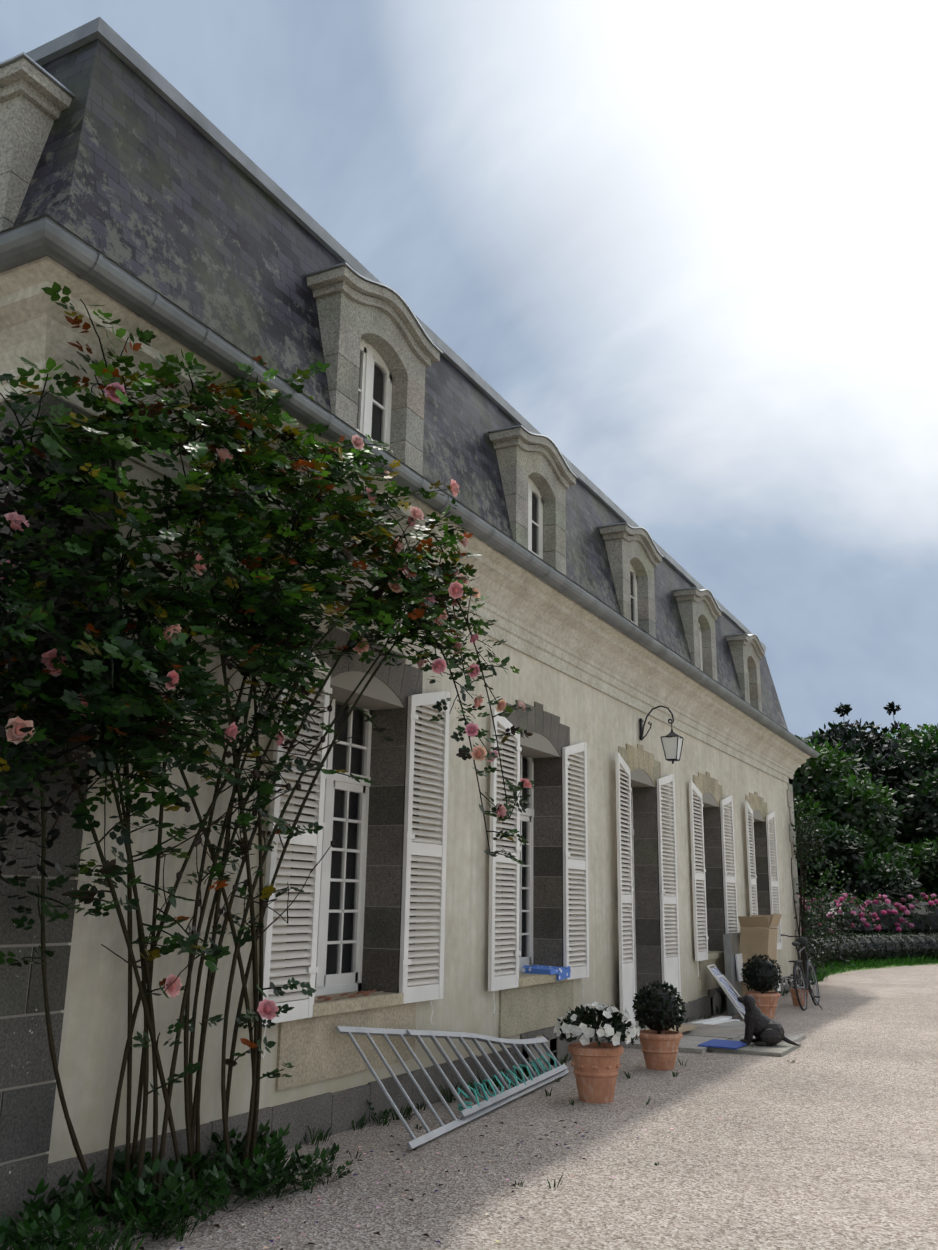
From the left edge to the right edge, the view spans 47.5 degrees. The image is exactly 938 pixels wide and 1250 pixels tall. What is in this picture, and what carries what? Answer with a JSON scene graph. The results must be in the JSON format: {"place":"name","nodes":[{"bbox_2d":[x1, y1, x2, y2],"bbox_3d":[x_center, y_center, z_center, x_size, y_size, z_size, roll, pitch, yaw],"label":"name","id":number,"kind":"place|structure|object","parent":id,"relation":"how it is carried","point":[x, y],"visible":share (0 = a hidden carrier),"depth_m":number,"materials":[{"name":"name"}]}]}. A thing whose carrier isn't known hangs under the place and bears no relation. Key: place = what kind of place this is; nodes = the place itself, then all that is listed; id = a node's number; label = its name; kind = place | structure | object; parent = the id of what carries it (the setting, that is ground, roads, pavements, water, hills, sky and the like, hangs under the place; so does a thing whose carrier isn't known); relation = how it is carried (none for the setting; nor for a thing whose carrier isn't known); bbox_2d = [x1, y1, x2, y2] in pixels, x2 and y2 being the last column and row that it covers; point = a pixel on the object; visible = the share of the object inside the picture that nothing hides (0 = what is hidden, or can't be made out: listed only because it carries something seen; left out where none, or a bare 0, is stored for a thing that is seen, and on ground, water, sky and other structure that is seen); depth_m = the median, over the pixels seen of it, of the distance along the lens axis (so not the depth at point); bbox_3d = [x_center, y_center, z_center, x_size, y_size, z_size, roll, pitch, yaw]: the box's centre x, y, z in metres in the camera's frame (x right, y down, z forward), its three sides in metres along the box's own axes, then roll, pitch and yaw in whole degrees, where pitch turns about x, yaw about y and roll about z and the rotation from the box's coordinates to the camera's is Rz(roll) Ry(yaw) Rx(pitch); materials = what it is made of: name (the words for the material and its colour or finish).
{"place":"outdoors","nodes":[
{"label":"outdoors","id":0,"kind":"place"},
{"bbox_2d":[326,704,361,973],"bbox_3d":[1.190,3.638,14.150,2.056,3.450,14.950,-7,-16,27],"label":"window glass","id":1,"kind":"object","parent":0,"point":[355,756],"depth_m":8.59,"materials":[{"name":"clear glass"}]},
{"bbox_2d":[357,364,382,440],"bbox_3d":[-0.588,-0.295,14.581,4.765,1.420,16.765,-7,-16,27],"label":"window glass","id":2,"kind":"object","parent":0,"point":[378,412],"depth_m":9.27,"materials":[{"name":"black glass"}]},
{"bbox_2d":[0,0,937,740],"label":"sky","id":3,"kind":"structure","parent":0,"point":[692,244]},
{"bbox_2d":[1,964,937,1249],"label":"gravel drive","id":4,"kind":"structure","parent":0,"point":[827,1138],"depth_m":6.73,"materials":[{"name":"beige gravel"}]},
{"bbox_2d":[0,281,533,1217],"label":"climbing rose bush","id":5,"kind":"object","parent":4,"relation":"on","point":[118,701],"visible":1,"depth_m":5.85,"materials":[{"name":"green plant"}]},
{"bbox_2d":[96,1100,720,1249],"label":"fallen petals and leaves","id":6,"kind":"object","parent":4,"relation":"on","point":[277,1237],"visible":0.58,"depth_m":5.92,"materials":[{"name":"plant"}]},
{"bbox_2d":[46,459,797,1163],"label":"plaster house walls","id":7,"kind":"structure","parent":4,"relation":"on","point":[94,1011],"depth_m":8.30,"materials":[{"name":"beige paint"}]},
{"bbox_2d":[0,390,122,1234],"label":"corner quoins","id":8,"kind":"object","parent":7,"relation":"attached to","point":[27,1087],"visible":0.4,"depth_m":5.32,"materials":[{"name":"grey stone"}]},
{"bbox_2d":[314,990,383,1001],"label":"shells on sill","id":9,"kind":"object","parent":7,"relation":"on","point":[336,996],"visible":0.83,"depth_m":7.83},
{"bbox_2d":[13,39,787,730],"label":"roof","id":10,"kind":"structure","parent":7,"relation":"on","point":[139,177],"depth_m":7.62,"materials":[{"name":"grey stone"}]},
{"bbox_2d":[0,94,761,711],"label":"dormer","id":11,"kind":"object","parent":10,"relation":"on","point":[346,322],"depth_m":9.40,"materials":[{"name":"grey stone"}]},
{"bbox_2d":[0,58,764,658],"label":"dormer cornice","id":12,"kind":"structure","parent":11,"relation":"on","point":[34,86],"depth_m":9.23,"materials":[{"name":"grey stone"}]},
{"bbox_2d":[0,52,765,651],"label":"dormer roof flashing","id":13,"kind":"object","parent":12,"relation":"on","point":[66,90],"visible":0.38,"depth_m":9.19,"materials":[{"name":"grey metal"}]},
{"bbox_2d":[357,339,749,703],"bbox_3d":[-0.565,-0.333,14.516,4.773,1.360,16.773,-7,-16,27],"label":"dormer window","id":14,"kind":"structure","parent":11,"relation":"in","point":[370,356],"depth_m":9.29,"materials":[{"name":"white wood"}]},
{"bbox_2d":[26,17,765,650],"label":"roof ridge trim","id":15,"kind":"structure","parent":10,"relation":"on","point":[136,63],"depth_m":8.28,"materials":[{"name":"grey metal"}]},
{"bbox_2d":[0,256,810,783],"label":"cornice","id":16,"kind":"structure","parent":7,"relation":"attached to","point":[538,618],"depth_m":9.99,"materials":[{"name":"beige stone"}]},
{"bbox_2d":[0,214,818,757],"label":"rain gutter","id":17,"kind":"object","parent":16,"relation":"attached to","point":[36,238],"visible":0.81,"depth_m":6.80,"materials":[{"name":"grey metal"}]},
{"bbox_2d":[44,625,797,1210],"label":"stone trim","id":18,"kind":"structure","parent":7,"relation":"attached to","point":[338,1111],"depth_m":8.83,"materials":[{"name":"grey stone"}]},
{"bbox_2d":[315,698,636,1010],"bbox_3d":[1.932,3.475,13.792,0.070,3.210,14.350,-7,-16,27],"label":"window frame","id":19,"kind":"object","parent":7,"relation":"in","point":[336,983],"visible":0.17,"depth_m":8.50,"materials":[{"name":"white wood"}]},
{"bbox_2d":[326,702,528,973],"bbox_3d":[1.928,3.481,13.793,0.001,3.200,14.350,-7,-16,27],"label":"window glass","id":20,"kind":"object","parent":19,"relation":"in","point":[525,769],"depth_m":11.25,"materials":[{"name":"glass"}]},
{"bbox_2d":[258,633,781,1027],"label":"window shutters","id":21,"kind":"object","parent":7,"relation":"attached to","point":[498,979],"visible":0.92,"depth_m":9.68,"materials":[{"name":"white wood"}]},
{"bbox_2d":[261,949,780,1058],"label":"shutter stops","id":22,"kind":"object","parent":7,"relation":"attached to","point":[262,1056],"visible":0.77,"depth_m":8.65,"materials":[{"name":"white paint"}]},
{"bbox_2d":[275,744,767,1090],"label":"decorative wall panels","id":23,"kind":"object","parent":7,"relation":"attached to","point":[316,1047],"visible":0.46,"depth_m":8.11,"materials":[{"name":"beige stone"}]},
{"bbox_2d":[297,671,768,1073],"bbox_3d":[2.076,3.444,13.781,0.440,3.470,18.900,-7,-16,27],"label":"house mortar","id":24,"kind":"object","parent":7,"relation":"attached to","point":[378,694],"visible":0.17,"depth_m":10.21,"materials":[{"name":"grey concrete"}]},
{"bbox_2d":[522,964,570,980],"bbox_3d":[0.800,3.569,10.945,0.320,0.145,0.520,-7,-16,27],"label":"towel on sill","id":25,"kind":"object","parent":7,"relation":"on","point":[562,973],"visible":0.98,"depth_m":10.80,"materials":[{"name":"blue fabric"}]},
{"bbox_2d":[639,705,683,763],"bbox_3d":[2.530,1.443,14.013,0.577,0.784,0.288,-7,-16,27],"label":"wall lantern","id":26,"kind":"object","parent":7,"relation":"attached to","point":[672,743],"depth_m":13.86,"materials":[{"name":"black metal"}]},
{"bbox_2d":[786,778,801,984],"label":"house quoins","id":27,"kind":"object","parent":7,"relation":"attached to","point":[790,805],"visible":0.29,"depth_m":22.10,"materials":[{"name":"beige stone"}]},
{"bbox_2d":[335,1026,568,1150],"bbox_3d":[0.166,3.496,8.649,0.679,0.715,3.574,-7,-16,27],"label":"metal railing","id":28,"kind":"object","parent":4,"relation":"on","point":[496,1100],"visible":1,"depth_m":8.28,"materials":[{"name":"metal"}]},
{"bbox_2d":[0,954,937,1249],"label":"ground plants","id":29,"kind":"object","parent":4,"relation":"on","point":[168,1204],"visible":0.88,"depth_m":5.42,"materials":[{"name":"green plant"}]},
{"bbox_2d":[554,1001,639,1103],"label":"potted flowers","id":30,"kind":"object","parent":4,"relation":"on","point":[596,1065],"visible":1,"depth_m":8.75,"materials":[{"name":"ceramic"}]},
{"bbox_2d":[632,980,686,1069],"bbox_3d":[1.907,4.004,10.697,0.552,0.835,0.546,-7,-16,27],"label":"potted boxwood","id":31,"kind":"object","parent":4,"relation":"on","point":[658,1011],"visible":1,"depth_m":10.55,"materials":[{"name":"plant"}]},
{"bbox_2d":[620,1019,805,1056],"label":"doorstep flagstones","id":32,"kind":"object","parent":4,"relation":"on","point":[691,1040],"visible":0.48,"depth_m":12.42,"materials":[{"name":"grey stone"}]},
{"bbox_2d":[646,1025,697,1032],"bbox_3d":[2.476,4.941,13.046,0.430,0.018,0.800,-7,-16,27],"label":"coir door mat","id":33,"kind":"object","parent":32,"relation":"on","point":[682,1028],"depth_m":12.99,"materials":[{"name":"fabric"}]},
{"bbox_2d":[692,1016,739,1024],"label":"white boards","id":34,"kind":"object","parent":32,"relation":"on","point":[718,1020],"visible":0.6,"depth_m":14.55,"materials":[{"name":"white wood"}]},
{"bbox_2d":[698,1039,746,1048],"bbox_3d":[2.893,4.748,12.072,0.430,0.016,0.630,-7,-16,27],"label":"door mat","id":35,"kind":"object","parent":32,"relation":"on","point":[725,1044],"depth_m":11.98,"materials":[{"name":"blue fabric"}]},
{"bbox_2d":[737,994,799,1045],"bbox_3d":[3.415,4.543,12.260,0.639,0.545,0.353,1,-15,-1],"label":"dog","id":36,"kind":"object","parent":32,"relation":"on","point":[762,1028],"visible":0.94,"depth_m":12.16},
{"bbox_2d":[707,964,744,1018],"bbox_3d":[3.786,5.287,15.340,0.651,0.723,0.564,-7,-16,27],"label":"folding chair","id":37,"kind":"object","parent":4,"relation":"on","point":[721,979],"visible":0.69,"depth_m":15.34,"materials":[{"name":"white paint"}]},
{"bbox_2d":[723,914,781,1014],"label":"cardboard boxes","id":38,"kind":"object","parent":4,"relation":"on","point":[757,935],"visible":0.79,"depth_m":16.45,"materials":[{"name":"brown cardboard"}]},
{"bbox_2d":[740,954,781,1018],"bbox_3d":[4.311,5.298,15.664,0.607,0.900,0.617,-7,-16,27],"label":"potted boxwood","id":39,"kind":"object","parent":4,"relation":"on","point":[760,974],"visible":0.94,"depth_m":15.51,"materials":[{"name":"plant"}]},
{"bbox_2d":[783,973,815,1005],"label":"white pot flowers","id":40,"kind":"object","parent":4,"relation":"on","point":[794,997],"visible":0.54,"depth_m":17.53,"materials":[{"name":"ceramic"}]},
{"bbox_2d":[781,934,822,1010],"bbox_3d":[5.433,5.658,17.396,0.594,1.143,1.779,-3,-15,14],"label":"bicycle","id":41,"kind":"object","parent":4,"relation":"on","point":[802,941],"visible":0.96,"depth_m":17.27,"materials":[{"name":"metal"}]},
{"bbox_2d":[805,948,825,974],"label":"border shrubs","id":42,"kind":"object","parent":4,"relation":"on","point":[815,966],"visible":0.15,"depth_m":22.41,"materials":[{"name":"green plant"}]},
{"bbox_2d":[790,794,861,985],"bbox_3d":[7.292,5.468,22.054,1.480,3.880,2.184,-1,-15,7],"label":"climber shrub","id":43,"kind":"object","parent":4,"relation":"on","point":[803,916],"visible":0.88,"depth_m":21.73,"materials":[{"name":"green plant"}]},
{"bbox_2d":[820,961,937,977],"bbox_3d":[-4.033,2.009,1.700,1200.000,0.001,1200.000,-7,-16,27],"label":"ground grass","id":44,"kind":"structure","parent":0,"point":[849,970],"depth_m":28.83,"materials":[{"name":"green plant"}]},
{"bbox_2d":[795,730,878,759],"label":"tree","id":45,"kind":"object","parent":44,"relation":"on","point":[806,741],"depth_m":63.54,"materials":[{"name":"green plant"}]},
{"bbox_2d":[830,702,851,732],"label":"conifer tree","id":46,"kind":"object","parent":44,"relation":"on","point":[841,711],"visible":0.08,"depth_m":79.02,"materials":[{"name":"green plant"}]},
{"bbox_2d":[792,738,910,870],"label":"tree","id":47,"kind":"object","parent":44,"relation":"on","point":[836,794],"visible":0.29,"depth_m":42.00,"materials":[{"name":"green plant"}]},
{"bbox_2d":[795,819,926,905],"bbox_3d":[13.067,9.556,39.015,6.769,4.676,5.348,-7,-16,27],"label":"shrub","id":48,"kind":"object","parent":44,"relation":"on","point":[865,869],"visible":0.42,"depth_m":37.45,"materials":[{"name":"green plant"}]},
{"bbox_2d":[799,892,937,935],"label":"hydrangea shrubs","id":49,"kind":"object","parent":44,"relation":"on","point":[875,914],"visible":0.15,"depth_m":33.73,"materials":[{"name":"pink plant"}]},
{"bbox_2d":[803,931,937,965],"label":"box hedge","id":50,"kind":"object","parent":44,"relation":"on","point":[880,945],"visible":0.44,"depth_m":31.09,"materials":[{"name":"green plant"}]},
{"bbox_2d":[804,719,937,846],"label":"dark yew tree","id":51,"kind":"object","parent":44,"relation":"on","point":[867,743],"visible":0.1,"depth_m":57.98,"materials":[{"name":"green plant"}]},
{"bbox_2d":[883,701,910,751],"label":"conifer tree","id":52,"kind":"object","parent":44,"relation":"on","point":[891,706],"visible":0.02,"depth_m":83.05,"materials":[{"name":"green plant"}]},
{"bbox_2d":[857,730,937,855],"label":"tree","id":53,"kind":"object","parent":44,"relation":"on","point":[928,785],"visible":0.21,"depth_m":52.11,"materials":[{"name":"green plant"}]},
{"bbox_2d":[880,722,937,761],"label":"tree","id":54,"kind":"object","parent":44,"relation":"on","point":[905,731],"visible":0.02,"depth_m":65.26,"materials":[{"name":"green plant"}]},
{"bbox_2d":[884,836,937,900],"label":"shrub","id":55,"kind":"object","parent":44,"relation":"on","point":[926,859],"visible":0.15,"depth_m":45.41,"materials":[{"name":"green plant"}]}
]}

